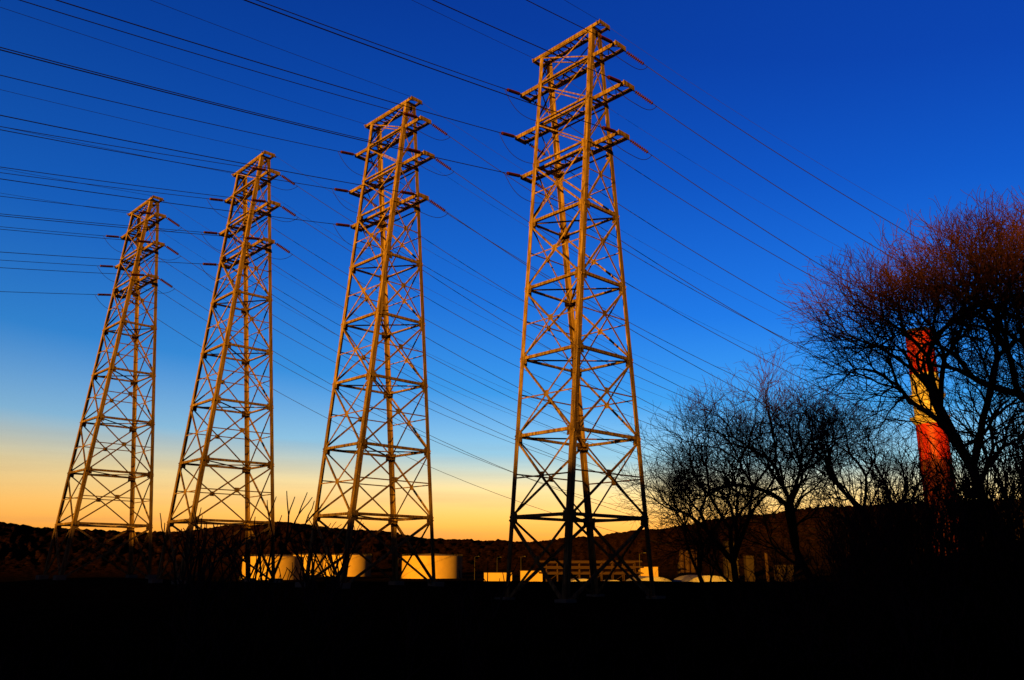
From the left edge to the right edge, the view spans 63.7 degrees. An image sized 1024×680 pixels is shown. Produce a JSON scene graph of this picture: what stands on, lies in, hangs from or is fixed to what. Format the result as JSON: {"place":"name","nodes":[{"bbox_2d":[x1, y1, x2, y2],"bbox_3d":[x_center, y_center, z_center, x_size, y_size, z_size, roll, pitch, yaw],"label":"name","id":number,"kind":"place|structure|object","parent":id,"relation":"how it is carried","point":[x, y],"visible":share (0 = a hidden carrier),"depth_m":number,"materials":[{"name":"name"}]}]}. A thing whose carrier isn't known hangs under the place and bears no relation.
{"place":"outdoors","nodes":[
{"label":"outdoors","id":0,"kind":"place"},
{"bbox_2d":[0,498,1023,679],"bbox_3d":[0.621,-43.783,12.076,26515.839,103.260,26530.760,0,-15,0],"label":"ground","id":1,"kind":"structure","parent":0,"point":[99,597],"depth_m":26.41,"materials":[{"name":"soil"}]},
{"bbox_2d":[240,554,303,579],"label":"storage tank","id":2,"kind":"object","parent":1,"relation":"on","point":[286,561],"visible":0.46,"depth_m":420.53,"materials":[{"name":"white metal"}]},
{"bbox_2d":[293,553,323,574],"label":"storage tank","id":3,"kind":"object","parent":1,"relation":"on","point":[319,556],"visible":0.19,"depth_m":663.87,"materials":[{"name":"white metal"}]},
{"bbox_2d":[155,491,517,679],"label":"bushes","id":4,"kind":"object","parent":1,"relation":"on","point":[193,644],"visible":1,"depth_m":11.63,"materials":[{"name":"brown plant"}]},
{"bbox_2d":[321,553,371,576],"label":"storage tank","id":5,"kind":"object","parent":1,"relation":"on","point":[358,563],"visible":0.44,"depth_m":565.27,"materials":[{"name":"white metal"}]},
{"bbox_2d":[402,553,461,578],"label":"storage tank","id":6,"kind":"object","parent":1,"relation":"on","point":[448,566],"visible":0.73,"depth_m":465.98,"materials":[{"name":"white metal"}]},
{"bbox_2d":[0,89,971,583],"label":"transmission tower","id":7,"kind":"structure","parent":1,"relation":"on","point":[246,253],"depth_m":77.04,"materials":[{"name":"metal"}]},
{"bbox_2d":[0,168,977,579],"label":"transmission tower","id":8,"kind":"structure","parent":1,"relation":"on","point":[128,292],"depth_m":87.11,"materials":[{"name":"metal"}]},
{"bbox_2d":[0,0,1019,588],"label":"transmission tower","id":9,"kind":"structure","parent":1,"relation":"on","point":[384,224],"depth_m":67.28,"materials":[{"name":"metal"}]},
{"bbox_2d":[0,0,1020,602],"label":"transmission tower","id":10,"kind":"structure","parent":1,"relation":"on","point":[576,430],"depth_m":56.43,"materials":[{"name":"metal"}]},
{"bbox_2d":[0,475,1023,679],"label":"brush thicket","id":11,"kind":"object","parent":1,"relation":"on","point":[915,626],"visible":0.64,"depth_m":11.49,"materials":[{"name":"brown plant"}]},
{"bbox_2d":[484,560,657,581],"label":"building","id":12,"kind":"structure","parent":1,"relation":"on","point":[496,576],"depth_m":335.86,"materials":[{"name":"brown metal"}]},
{"bbox_2d":[571,575,730,581],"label":"fabric shelters","id":13,"kind":"object","parent":1,"relation":"on","point":[687,578],"visible":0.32,"depth_m":227.74,"materials":[{"name":"white"}]},
{"bbox_2d":[629,459,771,609],"bbox_3d":[7.872,8.178,34.666,5.066,6.631,6.407,4,-16,-13],"label":"tree","id":14,"kind":"object","parent":1,"relation":"on","point":[706,591],"visible":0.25,"depth_m":34.74,"materials":[{"name":"brown plant"}]},
{"bbox_2d":[605,388,848,611],"bbox_3d":[7.856,6.168,31.256,8.281,8.659,8.865,0,-15,0],"label":"tree","id":15,"kind":"object","parent":1,"relation":"on","point":[729,557],"visible":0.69,"depth_m":31.43,"materials":[{"name":"brown plant"}]},
{"bbox_2d":[678,541,793,581],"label":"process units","id":16,"kind":"object","parent":1,"relation":"on","point":[747,563],"visible":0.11,"depth_m":370.02,"materials":[{"name":"brown metal"}]},
{"bbox_2d":[640,338,874,594],"bbox_3d":[9.867,5.045,30.266,7.487,9.678,10.768,-15,-21,43],"label":"tree","id":17,"kind":"object","parent":1,"relation":"on","point":[787,507],"visible":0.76,"depth_m":29.56,"materials":[{"name":"brown plant"}]},
{"bbox_2d":[758,378,996,570],"bbox_3d":[12.244,5.113,28.901,8.113,8.008,7.038,0,-15,0],"label":"tree","id":18,"kind":"object","parent":1,"relation":"on","point":[819,444],"visible":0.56,"depth_m":28.31,"materials":[{"name":"brown plant"}]},
{"bbox_2d":[761,184,1023,540],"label":"tree","id":19,"kind":"object","parent":1,"relation":"on","point":[936,395],"visible":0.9,"depth_m":19.00,"materials":[{"name":"brown plant"}]},
{"bbox_2d":[802,187,1023,429],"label":"tree","id":20,"kind":"object","parent":1,"relation":"on","point":[992,327],"visible":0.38,"depth_m":20.07,"materials":[{"name":"brown plant"}]},
{"bbox_2d":[807,346,1023,670],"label":"thicket","id":21,"kind":"object","parent":1,"relation":"on","point":[959,509],"visible":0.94,"depth_m":12.09,"materials":[{"name":"brown plant"}]},
{"bbox_2d":[906,327,957,553],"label":"chimney","id":22,"kind":"object","parent":1,"relation":"on","point":[923,427],"visible":0.24,"depth_m":292.50,"materials":[{"name":"red paint"}]},
{"bbox_2d":[944,244,1023,472],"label":"tree","id":23,"kind":"object","parent":1,"relation":"on","point":[1011,333],"visible":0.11,"depth_m":20.82,"materials":[{"name":"brown plant"}]},
{"bbox_2d":[0,0,1023,541],"label":"sky","id":24,"kind":"structure","parent":0,"point":[909,102],"materials":[{"name":"blue"}]}
]}

